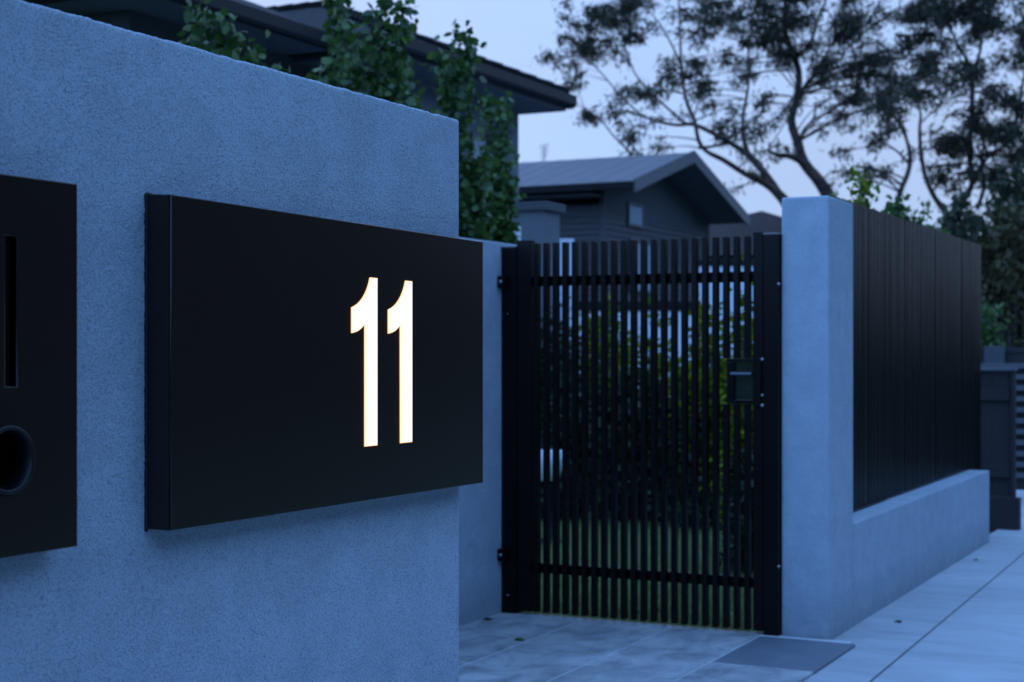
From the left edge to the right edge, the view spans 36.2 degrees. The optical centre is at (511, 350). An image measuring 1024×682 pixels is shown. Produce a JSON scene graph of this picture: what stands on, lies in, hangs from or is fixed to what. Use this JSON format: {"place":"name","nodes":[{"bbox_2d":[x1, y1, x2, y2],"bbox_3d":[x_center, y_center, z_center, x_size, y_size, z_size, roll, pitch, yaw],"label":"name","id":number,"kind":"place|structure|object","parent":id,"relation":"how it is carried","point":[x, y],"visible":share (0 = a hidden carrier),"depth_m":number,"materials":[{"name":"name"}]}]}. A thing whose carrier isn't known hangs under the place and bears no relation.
{"place":"outdoors","nodes":[
{"label":"outdoors","id":0,"kind":"place"},
{"bbox_2d":[560,239,573,339],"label":"garden wall","id":1,"kind":"structure","parent":0,"point":[570,241],"depth_m":22.00,"materials":[{"name":"white paint"}]},
{"bbox_2d":[247,0,1023,234],"label":"sky","id":2,"kind":"structure","parent":0,"point":[514,31],"materials":[{"name":"blue"}]},
{"bbox_2d":[522,513,781,635],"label":"lawn","id":3,"kind":"structure","parent":0,"point":[669,622],"depth_m":8.38,"materials":[{"name":"green plant"}]},
{"bbox_2d":[177,0,290,73],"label":"pear tree","id":4,"kind":"object","parent":3,"relation":"on","point":[227,43],"visible":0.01,"depth_m":9.49,"materials":[{"name":"green plant"}]},
{"bbox_2d":[306,0,425,110],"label":"pear tree","id":5,"kind":"object","parent":3,"relation":"on","point":[390,86],"visible":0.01,"depth_m":10.95,"materials":[{"name":"green plant"}]},
{"bbox_2d":[427,19,500,240],"bbox_3d":[-0.484,-0.626,12.304,0.788,3.935,0.779,0,0,-44],"label":"pear tree","id":6,"kind":"object","parent":3,"relation":"on","point":[474,210],"visible":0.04,"depth_m":12.28,"materials":[{"name":"green plant"}]},
{"bbox_2d":[475,88,526,244],"bbox_3d":[-0.186,-0.506,14.022,0.725,3.695,0.757,0,0,27],"label":"pear tree","id":7,"kind":"object","parent":3,"relation":"on","point":[502,186],"visible":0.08,"depth_m":13.92,"materials":[{"name":"green plant"}]},
{"bbox_2d":[541,450,561,545],"bbox_3d":[0.248,0.994,10.600,0.220,0.632,0.220,0,0,27],"label":"plant pot","id":8,"kind":"object","parent":3,"relation":"on","point":[550,488],"visible":0.2,"depth_m":10.54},
{"bbox_2d":[541,296,590,404],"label":"hedge shrub","id":9,"kind":"object","parent":3,"relation":"on","point":[570,352],"visible":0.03,"depth_m":12.67,"materials":[{"name":"green plant"}]},
{"bbox_2d":[541,372,600,520],"bbox_3d":[0.376,0.813,12.207,0.984,1.299,0.919,0,0,-26],"label":"hedge shrub","id":10,"kind":"object","parent":3,"relation":"on","point":[570,466],"visible":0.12,"depth_m":11.97,"materials":[{"name":"green plant"}]},
{"bbox_2d":[579,291,638,396],"bbox_3d":[0.785,0.415,13.211,0.682,1.869,0.826,0,0,-9],"label":"hedge shrub","id":11,"kind":"object","parent":3,"relation":"on","point":[609,342],"visible":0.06,"depth_m":13.14,"materials":[{"name":"green plant"}]},
{"bbox_2d":[569,364,670,524],"bbox_3d":[0.853,0.742,11.981,1.027,1.286,0.970,0,0,27],"label":"hedge shrub","id":12,"kind":"object","parent":3,"relation":"on","point":[609,450],"visible":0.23,"depth_m":11.77,"materials":[{"name":"green plant"}]},
{"bbox_2d":[608,297,690,393],"bbox_3d":[1.125,0.453,12.618,0.785,1.794,0.761,0,0,4],"label":"hedge shrub","id":13,"kind":"object","parent":3,"relation":"on","point":[659,357],"visible":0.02,"depth_m":12.50,"materials":[{"name":"green plant"}]},
{"bbox_2d":[648,370,730,530],"bbox_3d":[1.395,0.766,11.607,0.901,1.338,0.946,0,0,27],"label":"hedge shrub","id":14,"kind":"object","parent":3,"relation":"on","point":[679,469],"visible":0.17,"depth_m":11.38,"materials":[{"name":"green plant"}]},
{"bbox_2d":[660,295,732,528],"bbox_3d":[1.433,0.460,11.502,0.684,1.778,0.720,0,0,27],"label":"hedge shrub","id":15,"kind":"object","parent":3,"relation":"on","point":[723,385],"visible":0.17,"depth_m":11.37,"materials":[{"name":"green plant"}]},
{"bbox_2d":[709,253,752,536],"bbox_3d":[1.510,0.359,9.901,0.593,1.976,0.582,0,0,45],"label":"hedge shrub","id":16,"kind":"object","parent":3,"relation":"on","point":[724,375],"visible":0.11,"depth_m":9.84,"materials":[{"name":"green plant"}]},
{"bbox_2d":[709,442,752,574],"bbox_3d":[1.429,0.970,9.208,0.556,0.892,0.584,0,0,27],"label":"hedge shrub","id":17,"kind":"object","parent":3,"relation":"on","point":[731,517],"visible":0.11,"depth_m":9.14,"materials":[{"name":"green plant"}]},
{"bbox_2d":[831,166,886,213],"bbox_3d":[2.357,0.040,10.593,0.408,2.601,0.392,0,0,27],"label":"leafy sapling","id":18,"kind":"object","parent":3,"relation":"on","point":[864,187],"visible":0.18,"depth_m":10.55,"materials":[{"name":"green plant"}]},
{"bbox_2d":[459,613,854,681],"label":"entry paving","id":19,"kind":"structure","parent":0,"point":[675,652],"depth_m":6.65,"materials":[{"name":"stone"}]},
{"bbox_2d":[530,0,800,206],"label":"gum tree","id":20,"kind":"object","parent":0,"point":[585,48],"visible":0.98,"depth_m":41.42,"materials":[{"name":"green plant"}]},
{"bbox_2d":[804,514,1023,681],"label":"footpath","id":21,"kind":"structure","parent":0,"point":[962,620],"depth_m":7.26,"materials":[{"name":"concrete"}]},
{"bbox_2d":[782,196,852,639],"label":"rendered pillar","id":22,"kind":"structure","parent":21,"relation":"on","point":[817,417],"depth_m":7.04,"materials":[{"name":"white paint"}]},
{"bbox_2d":[763,232,781,635],"bbox_3d":[1.187,0.378,7.093,0.083,1.819,0.080,0,0,27],"label":"gate post","id":23,"kind":"object","parent":22,"relation":"attached to","point":[772,435],"visible":1,"depth_m":7.07,"materials":[{"name":"black metal"}]},
{"bbox_2d":[853,470,988,626],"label":"wall","id":24,"kind":"structure","parent":21,"relation":"on","point":[905,543],"depth_m":8.58,"materials":[{"name":"white paint"}]},
{"bbox_2d":[822,194,980,511],"bbox_3d":[2.362,0.263,9.254,0.105,2.014,4.060,0,0,27],"label":"slat fence","id":25,"kind":"object","parent":24,"relation":"on","point":[916,356],"visible":0.89,"depth_m":9.04,"materials":[{"name":"black metal"}]},
{"bbox_2d":[981,368,1020,531],"bbox_3d":[3.277,0.724,11.559,0.920,1.192,0.120,0,0,27],"label":"rendered masonry pillar","id":26,"kind":"object","parent":21,"relation":"on","point":[998,426],"visible":0.37,"depth_m":11.40,"materials":[{"name":"cement render"},{"name":"masonry"},{"name":"dark grey paint"}]},
{"bbox_2d":[1016,490,1023,514],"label":"driveway","id":27,"kind":"structure","parent":0,"point":[1019,493],"depth_m":13.97,"materials":[{"name":"concrete"}]},
{"bbox_2d":[514,226,520,239],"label":"white pier","id":28,"kind":"structure","parent":27,"relation":"on","point":[518,233],"depth_m":16.63,"materials":[{"name":"white paint"}]},
{"bbox_2d":[579,301,700,386],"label":"garden wall","id":29,"kind":"structure","parent":27,"relation":"on","point":[669,326],"depth_m":20.50,"materials":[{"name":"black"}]},
{"bbox_2d":[699,259,752,384],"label":"garden wall","id":30,"kind":"structure","parent":27,"relation":"on","point":[721,284],"depth_m":24.00,"materials":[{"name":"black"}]},
{"bbox_2d":[739,346,1023,362],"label":"boundary fence","id":31,"kind":"object","parent":27,"relation":"on","point":[996,354],"visible":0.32,"depth_m":17.81,"materials":[{"name":"grey"}]},
{"bbox_2d":[875,192,939,228],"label":"garden shrub","id":32,"kind":"object","parent":27,"relation":"on","point":[896,209],"visible":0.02,"depth_m":13.44,"materials":[{"name":"green plant"}]},
{"bbox_2d":[911,196,950,233],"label":"garden shrub","id":33,"kind":"object","parent":27,"relation":"on","point":[927,203],"visible":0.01,"depth_m":17.45,"materials":[{"name":"green plant"}]},
{"bbox_2d":[977,196,1023,347],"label":"bush","id":34,"kind":"object","parent":27,"relation":"on","point":[1002,276],"visible":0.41,"depth_m":23.64,"materials":[{"name":"green plant"}]},
{"bbox_2d":[981,363,1023,489],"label":"driveway gate","id":35,"kind":"structure","parent":27,"relation":"on","point":[1020,428],"depth_m":13.89,"materials":[{"name":"grey metal"}]},
{"bbox_3d":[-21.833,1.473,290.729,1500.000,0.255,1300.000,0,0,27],"label":"ground","id":36,"kind":"structure","parent":0,"visible":0},
{"bbox_2d":[0,0,458,681],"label":"rendered wall","id":37,"kind":"structure","parent":36,"relation":"on","point":[114,122],"depth_m":2.96,"materials":[{"name":"white paint"}]},
{"bbox_2d":[0,174,76,558],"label":"letter box","id":38,"kind":"object","parent":37,"relation":"attached to","point":[38,365],"visible":1,"depth_m":2.52,"materials":[{"name":"black plastic"}]},
{"bbox_2d":[144,192,482,531],"bbox_3d":[-0.369,0.021,3.360,0.063,0.616,1.210,0,0,27],"label":"house number box","id":39,"kind":"object","parent":37,"relation":"attached to","point":[290,365],"visible":1,"depth_m":3.17,"materials":[{"name":"black metal"}]},
{"bbox_2d":[22,0,576,201],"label":"two storey house","id":40,"kind":"structure","parent":36,"relation":"on","point":[296,43],"depth_m":18.83,"materials":[{"name":"tile"}]},
{"bbox_2d":[470,133,508,187],"bbox_3d":[-0.316,-2.150,22.036,0.047,1.700,1.100,0,0,27],"label":"window","id":41,"kind":"structure","parent":40,"relation":"in","point":[480,143],"depth_m":21.70,"materials":[{"name":"grey glass"}]},
{"bbox_2d":[459,237,516,626],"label":"recessed wall","id":42,"kind":"structure","parent":36,"relation":"on","point":[480,545],"depth_m":7.55,"materials":[{"name":"white paint"}]},
{"bbox_2d":[498,246,521,613],"bbox_3d":[-0.011,0.388,7.672,0.084,1.799,0.136,0,0,27],"label":"gate post","id":43,"kind":"object","parent":42,"relation":"attached to","point":[507,551],"visible":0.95,"depth_m":7.66,"materials":[{"name":"black metal"}]},
{"bbox_2d":[517,232,765,630],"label":"slatted gate","id":44,"kind":"structure","parent":43,"relation":"attached to","point":[745,382],"depth_m":7.38,"materials":[{"name":"black metal"}]},
{"bbox_2d":[511,201,565,347],"bbox_3d":[0.052,-0.180,17.815,1.000,2.960,0.530,0,0,27],"label":"entry portal","id":45,"kind":"object","parent":36,"relation":"on","point":[539,221],"visible":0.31,"depth_m":17.50,"materials":[{"name":"grey paint"}]},
{"bbox_2d":[519,150,749,300],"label":"weatherboard house","id":46,"kind":"structure","parent":36,"relation":"on","point":[678,196],"depth_m":32.71,"materials":[{"name":"painted wood"},{"name":"roof tiles"},{"name":"glass"}]},
{"bbox_2d":[539,143,548,193],"bbox_3d":[0.742,-4.169,36.000,0.070,1.138,0.639,0,0,-17],"label":"roof aerial","id":47,"kind":"object","parent":46,"relation":"attached to","point":[544,152],"visible":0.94,"depth_m":35.99,"materials":[{"name":"black metal"}]},
{"bbox_2d":[627,201,644,228],"bbox_3d":[2.564,-2.797,32.377,0.047,0.499,0.864,0,0,27],"label":"window","id":48,"kind":"structure","parent":46,"relation":"in","point":[635,211],"depth_m":32.37,"materials":[{"name":"grey"}]},
{"bbox_2d":[629,238,649,293],"bbox_3d":[2.699,-1.750,32.645,0.047,1.100,1.264,0,0,27],"label":"window","id":49,"kind":"structure","parent":46,"relation":"in","point":[629,238],"depth_m":32.57,"materials":[{"name":"grey"}]},
{"bbox_2d":[519,612,762,633],"bbox_3d":[0.588,1.342,7.398,1.390,0.116,0.012,0,0,27],"label":"threshold strip","id":50,"kind":"object","parent":36,"relation":"on","point":[645,623],"visible":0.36,"depth_m":7.36,"materials":[{"name":"metal"}]},
{"bbox_2d":[710,211,781,258],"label":"brown roof house","id":51,"kind":"structure","parent":36,"relation":"on","point":[762,221],"depth_m":43.12,"materials":[{"name":"tile"}]},
{"bbox_2d":[725,0,935,196],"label":"gum tree","id":52,"kind":"object","parent":36,"relation":"on","point":[823,68],"visible":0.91,"depth_m":43.51,"materials":[{"name":"green plant"}]},
{"bbox_2d":[820,47,950,203],"bbox_3d":[8.431,-3.345,36.131,2.620,6.839,5.064,0,0,0],"label":"gum tree","id":53,"kind":"object","parent":36,"relation":"on","point":[884,101],"visible":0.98,"depth_m":35.44,"materials":[{"name":"green plant"}]},
{"bbox_2d":[881,0,1023,234],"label":"gum tree","id":54,"kind":"object","parent":36,"relation":"on","point":[972,13],"visible":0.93,"depth_m":37.83,"materials":[{"name":"green plant"}]},
{"bbox_2d":[936,188,992,272],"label":"bush","id":55,"kind":"object","parent":36,"relation":"on","point":[966,225],"visible":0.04,"depth_m":29.79,"materials":[{"name":"green plant"}]},
{"bbox_2d":[981,301,1011,347],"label":"bush","id":56,"kind":"object","parent":36,"relation":"on","point":[989,336],"visible":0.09,"depth_m":20.91,"materials":[{"name":"green plant"}]},
{"bbox_2d":[972,151,1023,248],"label":"bush","id":57,"kind":"object","parent":36,"relation":"on","point":[1017,187],"visible":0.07,"depth_m":33.93,"materials":[{"name":"green plant"}]}
]}

